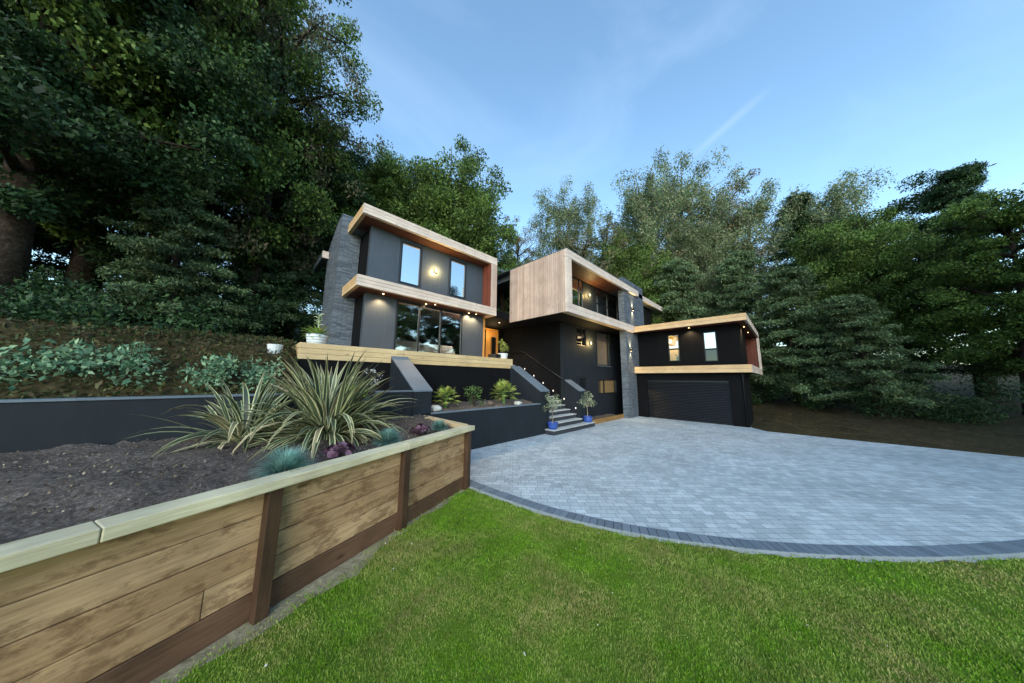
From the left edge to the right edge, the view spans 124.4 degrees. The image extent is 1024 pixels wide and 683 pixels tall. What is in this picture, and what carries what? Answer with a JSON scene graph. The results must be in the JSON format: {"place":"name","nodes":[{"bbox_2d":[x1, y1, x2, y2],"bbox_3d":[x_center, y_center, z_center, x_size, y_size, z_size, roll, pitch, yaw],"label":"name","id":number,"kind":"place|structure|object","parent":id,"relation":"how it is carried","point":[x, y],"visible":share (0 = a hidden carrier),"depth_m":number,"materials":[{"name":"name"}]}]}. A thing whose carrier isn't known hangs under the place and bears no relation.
{"place":"outdoors","nodes":[
{"label":"outdoors","id":0,"kind":"place"},
{"bbox_2d":[431,399,531,411],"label":"bed soil","id":1,"kind":"structure","parent":0,"point":[464,405],"depth_m":9.34,"materials":[{"name":"brown soil"}]},
{"bbox_2d":[431,405,441,411],"bbox_3d":[-2.157,1.908,7.682,0.364,0.188,0.244,8,-11,-44],"label":"boulder","id":2,"kind":"object","parent":1,"relation":"on","point":[434,408],"visible":0.92,"depth_m":7.59,"materials":[{"name":"white stone"}]},
{"bbox_2d":[431,385,460,407],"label":"fan palm","id":3,"kind":"object","parent":1,"relation":"on","point":[443,390],"visible":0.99,"depth_m":8.24,"materials":[{"name":"green plant"}]},
{"bbox_2d":[463,385,485,405],"bbox_3d":[-1.244,1.788,8.838,0.735,0.715,0.636,8,-11,-44],"label":"shrub","id":4,"kind":"object","parent":1,"relation":"on","point":[474,399],"visible":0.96,"depth_m":8.83,"materials":[{"name":"green plant"}]},
{"bbox_2d":[490,378,520,403],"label":"fan palm","id":5,"kind":"object","parent":1,"relation":"on","point":[503,384],"visible":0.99,"depth_m":9.81,"materials":[{"name":"green plant"}]},
{"bbox_2d":[0,287,1023,682],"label":"ground","id":6,"kind":"structure","parent":0,"point":[788,415],"depth_m":6.27,"materials":[{"name":"brown soil"}]},
{"bbox_2d":[0,337,169,390],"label":"hedge shrub","id":7,"kind":"object","parent":6,"relation":"on","point":[87,361],"visible":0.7,"depth_m":4.28,"materials":[{"name":"green plant"}]},
{"bbox_2d":[1,0,226,316],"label":"fir tree","id":8,"kind":"object","parent":6,"relation":"on","point":[77,262],"visible":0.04,"depth_m":9.90,"materials":[{"name":"green plant"}]},
{"bbox_2d":[0,0,271,260],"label":"oak tree","id":9,"kind":"object","parent":6,"relation":"on","point":[51,229],"visible":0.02,"depth_m":9.66,"materials":[{"name":"green plant"}]},
{"bbox_2d":[0,315,299,398],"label":"ground cover","id":10,"kind":"object","parent":6,"relation":"on","point":[251,338],"visible":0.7,"depth_m":5.10,"materials":[{"name":"green plant"}]},
{"bbox_2d":[0,0,302,313],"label":"beech tree","id":11,"kind":"object","parent":6,"relation":"on","point":[31,84],"visible":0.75,"depth_m":7.34,"materials":[{"name":"green plant"}]},
{"bbox_2d":[65,159,264,330],"bbox_3d":[-11.189,-2.874,9.064,3.553,6.187,3.952,-1,-8,8],"label":"yew tree","id":12,"kind":"object","parent":6,"relation":"on","point":[180,231],"visible":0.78,"depth_m":8.61,"materials":[{"name":"green plant"}]},
{"bbox_2d":[0,0,383,325],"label":"oak tree","id":13,"kind":"object","parent":6,"relation":"on","point":[230,32],"visible":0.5,"depth_m":10.32,"materials":[{"name":"green plant"}]},
{"bbox_2d":[0,390,413,452],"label":"garden wall","id":14,"kind":"structure","parent":6,"relation":"on","point":[26,425],"depth_m":3.82,"materials":[{"name":"grey paint"}]},
{"bbox_2d":[177,353,284,393],"bbox_3d":[-5.636,0.722,5.483,1.563,0.989,1.225,8,-11,-44],"label":"hedge shrub","id":15,"kind":"object","parent":6,"relation":"on","point":[216,363],"visible":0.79,"depth_m":5.33,"materials":[{"name":"green plant"}]},
{"bbox_2d":[0,415,474,682],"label":"timber planter","id":16,"kind":"object","parent":6,"relation":"on","point":[147,594],"visible":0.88,"depth_m":2.09,"materials":[{"name":"brown wood"}]},
{"bbox_2d":[0,414,454,544],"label":"planter soil","id":17,"kind":"structure","parent":16,"relation":"in","point":[14,526],"depth_m":2.66,"materials":[{"name":"brown soil"}]},
{"bbox_2d":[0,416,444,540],"bbox_3d":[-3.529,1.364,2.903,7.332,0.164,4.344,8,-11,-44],"label":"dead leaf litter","id":18,"kind":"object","parent":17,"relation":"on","point":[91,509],"visible":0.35,"depth_m":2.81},
{"bbox_2d":[118,371,329,458],"bbox_3d":[-4.215,1.274,4.306,2.430,1.643,2.351,-1,-8,12],"label":"phormium","id":19,"kind":"object","parent":17,"relation":"on","point":[221,421],"visible":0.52,"depth_m":4.02,"materials":[{"name":"green plant"}]},
{"bbox_2d":[244,444,316,479],"bbox_3d":[-2.426,1.278,2.907,0.734,0.337,0.729,8,-11,-44],"label":"blue fescue","id":20,"kind":"object","parent":17,"relation":"on","point":[284,461],"visible":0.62,"depth_m":2.85,"materials":[{"name":"teal plant"}]},
{"bbox_2d":[189,351,422,461],"bbox_3d":[-3.090,1.210,4.555,3.070,2.149,3.036,8,-11,-44],"label":"phormium","id":21,"kind":"object","parent":17,"relation":"on","point":[321,400],"visible":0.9,"depth_m":4.24,"materials":[{"name":"green plant"}]},
{"bbox_2d":[322,441,355,457],"bbox_3d":[-2.249,1.387,3.534,0.399,0.161,0.419,8,-11,-44],"label":"heuchera","id":22,"kind":"object","parent":17,"relation":"on","point":[332,450],"visible":1,"depth_m":3.44,"materials":[{"name":"purple plant"}]},
{"bbox_2d":[346,385,367,425],"bbox_3d":[-2.824,1.199,4.811,0.426,0.856,0.317,57,-57,-81],"label":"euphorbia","id":23,"kind":"object","parent":17,"relation":"on","point":[357,401],"visible":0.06,"depth_m":4.78,"materials":[{"name":"green plant"}]},
{"bbox_2d":[366,369,380,413],"bbox_3d":[-2.989,1.160,5.725,0.369,1.178,0.238,8,-11,-44],"label":"white flower","id":24,"kind":"object","parent":17,"relation":"on","point":[371,385],"visible":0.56,"depth_m":5.75,"materials":[{"name":"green plant"}]},
{"bbox_2d":[370,426,401,445],"bbox_3d":[-1.957,1.489,4.295,0.654,0.307,0.634,8,-11,-44],"label":"blue fescue","id":25,"kind":"object","parent":17,"relation":"on","point":[388,437],"visible":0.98,"depth_m":4.22,"materials":[{"name":"teal plant"}]},
{"bbox_2d":[408,423,430,433],"bbox_3d":[-1.687,1.596,5.008,0.402,0.172,0.382,8,-11,-44],"label":"heuchera","id":26,"kind":"object","parent":17,"relation":"on","point":[421,428],"visible":0.99,"depth_m":4.91,"materials":[{"name":"purple plant"}]},
{"bbox_2d":[428,419,451,430],"bbox_3d":[-1.480,1.681,5.502,0.534,0.253,0.535,8,-11,-44],"label":"blue fescue","id":27,"kind":"object","parent":17,"relation":"on","point":[438,424],"visible":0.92,"depth_m":5.46,"materials":[{"name":"teal plant"}]},
{"bbox_2d":[180,169,324,325],"bbox_3d":[-16.300,-7.464,16.786,7.300,14.391,8.082,-1,-8,9],"label":"fir tree","id":28,"kind":"object","parent":6,"relation":"on","point":[226,265],"depth_m":15.63,"materials":[{"name":"green plant"}]},
{"bbox_2d":[202,207,323,336],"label":"yew tree","id":29,"kind":"object","parent":6,"relation":"on","point":[290,274],"visible":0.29,"depth_m":13.17,"materials":[{"name":"green plant"}]},
{"bbox_2d":[153,0,392,334],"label":"copper beech tree","id":30,"kind":"object","parent":6,"relation":"on","point":[307,34],"visible":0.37,"depth_m":12.71,"materials":[{"name":"green plant"}]},
{"bbox_2d":[267,344,283,353],"bbox_3d":[-5.900,0.202,6.711,0.320,0.250,0.320,8,-11,-44],"label":"planter tub","id":31,"kind":"object","parent":6,"relation":"on","point":[275,347],"visible":0.69,"depth_m":6.61,"materials":[{"name":"white ceramic"}]},
{"bbox_2d":[188,89,376,337],"bbox_3d":[-12.723,-6.585,15.718,9.100,13.631,9.209,1,-8,-5],"label":"beech tree","id":32,"kind":"object","parent":6,"relation":"on","point":[361,200],"visible":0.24,"depth_m":15.00,"materials":[{"name":"green plant"}]},
{"bbox_2d":[300,125,421,300],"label":"oak tree","id":33,"kind":"object","parent":6,"relation":"on","point":[376,175],"visible":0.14,"depth_m":17.53,"materials":[{"name":"green plant"}]},
{"bbox_2d":[326,135,447,262],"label":"oak tree","id":34,"kind":"object","parent":6,"relation":"on","point":[399,163],"visible":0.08,"depth_m":19.20,"materials":[{"name":"green plant"}]},
{"bbox_2d":[291,342,512,403],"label":"terrace","id":35,"kind":"structure","parent":6,"relation":"on","point":[458,373],"depth_m":9.12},
{"bbox_2d":[306,333,327,343],"bbox_3d":[-5.321,-0.003,7.343,0.500,0.360,0.500,8,-11,-44],"label":"flower pot","id":36,"kind":"object","parent":35,"relation":"on","point":[320,339],"visible":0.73,"depth_m":7.17,"materials":[{"name":"white ceramic"}]},
{"bbox_2d":[300,313,333,339],"bbox_3d":[-5.303,-0.404,7.414,0.823,0.760,0.784,8,-11,-44],"label":"cycad","id":37,"kind":"object","parent":36,"relation":"in","point":[318,330],"visible":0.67,"depth_m":7.32,"materials":[{"name":"green plant"}]},
{"bbox_2d":[488,354,500,357],"bbox_3d":[-0.769,0.703,11.829,0.580,0.260,0.580,8,-11,-44],"label":"doormat","id":38,"kind":"object","parent":35,"relation":"on","point":[494,355],"visible":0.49,"depth_m":11.60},
{"bbox_2d":[498,353,507,358],"bbox_3d":[-0.400,0.703,11.984,0.440,0.330,0.440,8,-11,-44],"label":"flower pot","id":39,"kind":"object","parent":35,"relation":"on","point":[504,355],"visible":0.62,"depth_m":11.81,"materials":[{"name":"white ceramic"}]},
{"bbox_2d":[497,339,508,352],"bbox_3d":[-0.371,0.226,12.031,0.479,0.738,0.468,8,-11,-44],"label":"potted shrub","id":40,"kind":"object","parent":39,"relation":"on","point":[502,348],"visible":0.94,"depth_m":12.00,"materials":[{"name":"green plant"}]},
{"bbox_2d":[389,356,432,415],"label":"sloping wall","id":41,"kind":"structure","parent":6,"relation":"on","point":[405,374],"depth_m":7.47,"materials":[{"name":"grey concrete"}]},
{"bbox_2d":[372,133,520,325],"bbox_3d":[-5.645,-7.434,23.492,13.677,18.000,14.021,1,-8,0],"label":"oak tree","id":42,"kind":"object","parent":6,"relation":"on","point":[470,209],"visible":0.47,"depth_m":20.20,"materials":[{"name":"green plant"}]},
{"bbox_2d":[425,403,540,449],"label":"garden wall","id":43,"kind":"structure","parent":6,"relation":"on","point":[498,425],"depth_m":8.86,"materials":[{"name":"grey paint"}]},
{"bbox_2d":[497,266,509,312],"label":"tree","id":44,"kind":"object","parent":6,"relation":"on","point":[503,304],"visible":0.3,"depth_m":16.50,"materials":[{"name":"green plant"}]},
{"bbox_2d":[0,232,1023,425],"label":"undergrowth","id":45,"kind":"object","parent":6,"relation":"on","point":[45,297],"visible":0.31,"depth_m":10.78,"materials":[{"name":"green plant"}]},
{"bbox_2d":[499,215,540,266],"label":"ash tree","id":46,"kind":"object","parent":6,"relation":"on","point":[517,244],"visible":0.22,"depth_m":27.75,"materials":[{"name":"green plant"}]},
{"bbox_2d":[313,203,762,427],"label":"house","id":47,"kind":"structure","parent":6,"relation":"on","point":[390,279],"depth_m":13.32,"materials":[{"name":"black paint"}]},
{"bbox_2d":[395,340,422,351],"bbox_3d":[-4.998,0.403,11.821,1.870,0.808,1.020,8,-11,-44],"label":"sofa","id":48,"kind":"object","parent":47,"relation":"on","point":[406,345],"visible":0.12,"depth_m":11.61,"materials":[{"name":"fabric"}]},
{"bbox_2d":[399,241,421,286],"bbox_3d":[-4.029,-3.057,10.710,0.804,1.674,0.080,8,-11,-44],"label":"window","id":49,"kind":"structure","parent":47,"relation":"in","point":[410,262],"depth_m":10.70,"materials":[{"name":"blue glass"}]},
{"bbox_2d":[393,300,462,354],"bbox_3d":[-3.318,-0.368,11.086,2.954,2.124,0.080,8,-11,-44],"label":"window","id":50,"kind":"structure","parent":47,"relation":"in","point":[419,309],"depth_m":10.94,"materials":[{"name":"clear glass"}]},
{"bbox_2d":[421,343,454,354],"bbox_3d":[-3.859,0.607,13.214,1.870,0.808,1.020,8,-11,-44],"label":"sofa","id":51,"kind":"object","parent":47,"relation":"on","point":[431,348],"visible":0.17,"depth_m":12.80,"materials":[{"name":"fabric"}]},
{"bbox_2d":[449,259,465,298],"bbox_3d":[-2.475,-2.832,12.230,0.814,1.674,0.080,8,-11,-44],"label":"window","id":52,"kind":"structure","parent":47,"relation":"in","point":[457,269],"depth_m":12.22,"materials":[{"name":"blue glass"}]},
{"bbox_2d":[484,328,497,356],"bbox_3d":[-1.385,0.289,15.613,1.396,2.108,0.170,8,-11,-44],"label":"door","id":53,"kind":"structure","parent":47,"relation":"in","point":[491,335],"depth_m":15.78,"materials":[{"name":"brown wood"}]},
{"bbox_2d":[496,291,506,309],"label":"window","id":54,"kind":"structure","parent":47,"relation":"in","point":[501,293],"depth_m":16.59,"materials":[{"name":"black glass"}]},
{"bbox_2d":[572,276,583,307],"bbox_3d":[3.112,-2.396,13.784,1.894,1.884,0.080,8,-11,-44],"label":"window","id":55,"kind":"structure","parent":47,"relation":"in","point":[577,285],"depth_m":14.10,"materials":[{"name":"clear glass"}]},
{"bbox_2d":[576,327,585,345],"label":"window","id":56,"kind":"structure","parent":47,"relation":"in","point":[580,332],"depth_m":14.57,"materials":[{"name":"clear glass"}]},
{"bbox_2d":[579,378,585,389],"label":"window","id":57,"kind":"structure","parent":47,"relation":"in","point":[582,381],"depth_m":14.32,"materials":[{"name":"black glass"}]},
{"bbox_2d":[597,331,609,365],"bbox_3d":[5.464,0.458,16.255,1.624,2.014,0.080,8,-11,-44],"label":"window","id":58,"kind":"structure","parent":47,"relation":"in","point":[597,331],"depth_m":16.71,"materials":[{"name":"black metal"}]},
{"bbox_2d":[595,288,617,319],"bbox_3d":[5.767,-2.134,16.395,2.834,1.634,0.080,8,-11,-44],"label":"window","id":59,"kind":"structure","parent":47,"relation":"in","point":[606,304],"depth_m":16.33,"materials":[{"name":"clear glass"}]},
{"bbox_2d":[598,380,616,393],"bbox_3d":[5.702,2.710,16.202,2.354,0.824,0.080,8,-11,-44],"label":"window","id":60,"kind":"structure","parent":47,"relation":"in","point":[598,380],"depth_m":16.00,"materials":[{"name":"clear glass"}]},
{"bbox_2d":[667,335,678,348],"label":"window","id":61,"kind":"structure","parent":47,"relation":"in","point":[668,335],"depth_m":15.34,"materials":[{"name":"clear glass"}]},
{"bbox_2d":[668,349,679,360],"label":"window","id":62,"kind":"structure","parent":47,"relation":"in","point":[668,349],"depth_m":15.21,"materials":[{"name":"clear glass"}]},
{"bbox_2d":[647,380,732,424],"bbox_3d":[9.195,3.116,14.257,0.052,2.079,3.740,8,-11,-44],"label":"garage door","id":63,"kind":"structure","parent":47,"relation":"in","point":[687,400],"depth_m":14.06,"materials":[{"name":"black metal"}]},
{"bbox_2d":[703,331,716,348],"bbox_3d":[10.385,-0.053,14.151,0.080,0.904,0.554,8,-11,-44],"label":"window","id":64,"kind":"structure","parent":47,"relation":"in","point":[709,338],"depth_m":14.14,"materials":[{"name":"white glass"}]},
{"bbox_2d":[704,349,718,361],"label":"window","id":65,"kind":"structure","parent":47,"relation":"in","point":[710,354],"depth_m":14.04,"materials":[{"name":"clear glass"}]},
{"bbox_2d":[523,242,559,263],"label":"oak tree","id":66,"kind":"object","parent":6,"relation":"on","point":[554,248],"visible":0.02,"depth_m":26.71,"materials":[{"name":"green plant"}]},
{"bbox_2d":[510,352,594,435],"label":"entrance steps","id":67,"kind":"structure","parent":6,"relation":"on","point":[569,415],"depth_m":11.51,"materials":[{"name":"grey stone"}]},
{"bbox_2d":[547,421,557,429],"bbox_3d":[1.582,3.270,10.481,0.440,0.250,0.440,8,-11,-44],"label":"flower pot","id":68,"kind":"object","parent":67,"relation":"on","point":[553,426],"visible":1,"depth_m":10.33,"materials":[{"name":"ceramic"}]},
{"bbox_2d":[544,392,561,422],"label":"olive tree","id":69,"kind":"object","parent":68,"relation":"on","point":[552,406],"visible":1,"depth_m":10.55,"materials":[{"name":"green plant"}]},
{"bbox_2d":[583,415,592,422],"bbox_3d":[3.453,3.537,12.310,0.440,0.260,0.440,8,-11,-44],"label":"flower pot","id":70,"kind":"object","parent":67,"relation":"on","point":[588,419],"visible":0.96,"depth_m":12.16,"materials":[{"name":"ceramic"}]},
{"bbox_2d":[577,392,595,416],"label":"olive tree","id":71,"kind":"object","parent":70,"relation":"on","point":[589,399],"visible":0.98,"depth_m":12.37,"materials":[{"name":"green plant"}]},
{"bbox_2d":[527,174,608,265],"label":"birch tree","id":72,"kind":"object","parent":6,"relation":"on","point":[566,217],"visible":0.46,"depth_m":27.51,"materials":[{"name":"green plant"}]},
{"bbox_2d":[547,215,652,280],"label":"copper beech tree","id":73,"kind":"object","parent":6,"relation":"on","point":[590,240],"visible":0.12,"depth_m":25.12,"materials":[{"name":"green plant"}]},
{"bbox_2d":[582,223,652,274],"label":"ash tree","id":74,"kind":"object","parent":6,"relation":"on","point":[623,244],"visible":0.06,"depth_m":26.76,"materials":[{"name":"green plant"}]},
{"bbox_2d":[585,228,682,336],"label":"oak tree","id":75,"kind":"object","parent":6,"relation":"on","point":[633,253],"visible":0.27,"depth_m":24.57,"materials":[{"name":"green plant"}]},
{"bbox_2d":[594,145,709,315],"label":"birch tree","id":76,"kind":"object","parent":6,"relation":"on","point":[643,218],"visible":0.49,"depth_m":26.67,"materials":[{"name":"green plant"}]},
{"bbox_2d":[650,249,720,315],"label":"ash tree","id":77,"kind":"object","parent":6,"relation":"on","point":[683,261],"depth_m":26.11,"materials":[{"name":"green plant"}]},
{"bbox_2d":[622,144,754,317],"bbox_3d":[19.871,-7.070,30.010,11.398,25.635,12.276,8,-11,-41],"label":"birch tree","id":78,"kind":"object","parent":6,"relation":"on","point":[700,192],"visible":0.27,"depth_m":28.30,"materials":[{"name":"green plant"}]},
{"bbox_2d":[651,256,754,387],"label":"yew tree","id":79,"kind":"object","parent":6,"relation":"on","point":[679,280],"visible":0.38,"depth_m":22.53,"materials":[{"name":"green plant"}]},
{"bbox_2d":[670,216,740,317],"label":"birch tree","id":80,"kind":"object","parent":6,"relation":"on","point":[704,246],"visible":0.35,"depth_m":25.71,"materials":[{"name":"green plant"}]},
{"bbox_2d":[680,168,772,305],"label":"ash tree","id":81,"kind":"object","parent":6,"relation":"on","point":[761,251],"visible":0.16,"depth_m":27.07,"materials":[{"name":"green plant"}]},
{"bbox_2d":[469,486,1023,562],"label":"kerb haunching","id":82,"kind":"object","parent":6,"relation":"on","point":[922,559],"visible":0.78,"depth_m":3.33,"materials":[{"name":"concrete"}]},
{"bbox_2d":[470,479,1023,556],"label":"kerb","id":83,"kind":"structure","parent":6,"relation":"on","point":[989,548],"depth_m":3.49,"materials":[{"name":"grey stone"}]},
{"bbox_2d":[700,177,815,330],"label":"birch tree","id":84,"kind":"object","parent":6,"relation":"on","point":[758,210],"visible":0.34,"depth_m":25.52,"materials":[{"name":"green plant"}]},
{"bbox_2d":[700,247,815,380],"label":"yew tree","id":85,"kind":"object","parent":6,"relation":"on","point":[735,278],"visible":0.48,"depth_m":21.76,"materials":[{"name":"green plant"}]},
{"bbox_2d":[747,265,867,403],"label":"yew tree","id":86,"kind":"object","parent":6,"relation":"on","point":[791,287],"visible":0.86,"depth_m":18.19,"materials":[{"name":"green plant"}]},
{"bbox_2d":[759,190,859,378],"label":"fir tree","id":87,"kind":"object","parent":6,"relation":"on","point":[803,219],"visible":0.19,"depth_m":25.02,"materials":[{"name":"green plant"}]},
{"bbox_2d":[753,165,912,382],"bbox_3d":[30.125,-5.238,25.364,9.509,19.858,8.829,1,-8,-3],"label":"birch tree","id":88,"kind":"object","parent":6,"relation":"on","point":[836,206],"visible":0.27,"depth_m":23.80,"materials":[{"name":"green plant"}]},
{"bbox_2d":[775,204,981,393],"bbox_3d":[25.964,-2.840,20.237,9.823,14.502,9.581,3,-8,-19],"label":"oak tree","id":89,"kind":"object","parent":6,"relation":"on","point":[857,259],"visible":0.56,"depth_m":18.82,"materials":[{"name":"green plant"}]},
{"bbox_2d":[790,293,984,415],"bbox_3d":[20.277,0.747,15.400,5.162,7.491,5.742,2,-8,-12],"label":"yew tree","id":90,"kind":"object","parent":6,"relation":"on","point":[845,310],"visible":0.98,"depth_m":15.05,"materials":[{"name":"green plant"}]},
{"bbox_2d":[779,169,1023,383],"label":"beech tree","id":91,"kind":"object","parent":6,"relation":"on","point":[909,207],"visible":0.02,"depth_m":21.08,"materials":[{"name":"green plant"}]},
{"bbox_2d":[875,182,1023,414],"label":"oak tree","id":92,"kind":"object","parent":6,"relation":"on","point":[966,254],"visible":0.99,"depth_m":13.99,"materials":[{"name":"green plant"}]},
{"bbox_2d":[880,159,1023,397],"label":"fir tree","id":93,"kind":"object","parent":6,"relation":"on","point":[958,182],"visible":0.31,"depth_m":17.57,"materials":[{"name":"green plant"}]},
{"bbox_2d":[29,0,1023,362],"label":"sky","id":94,"kind":"structure","parent":0,"point":[799,92],"materials":[{"name":"blue"}]},
{"bbox_2d":[161,487,1023,682],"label":"lawn","id":95,"kind":"structure","parent":0,"point":[661,635],"depth_m":2.40,"materials":[{"name":"green plant"}]},
{"bbox_2d":[592,414,614,419],"bbox_3d":[4.548,4.012,14.176,3.690,0.116,0.900,8,-11,-44],"label":"gravel strip","id":96,"kind":"object","parent":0,"point":[601,416],"visible":0.37,"depth_m":14.64,"materials":[{"name":"gravel"}]},
{"bbox_2d":[470,416,1023,545],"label":"driveway","id":97,"kind":"structure","parent":0,"point":[720,480],"depth_m":5.61,"materials":[{"name":"grey stone"}]},
{"bbox_2d":[592,414,623,423],"bbox_3d":[4.920,4.003,13.825,3.730,0.260,0.080,8,-11,-44],"label":"timber edging","id":98,"kind":"object","parent":97,"relation":"on","point":[606,419],"visible":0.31,"depth_m":13.72,"materials":[{"name":"brown wood"}]}
]}

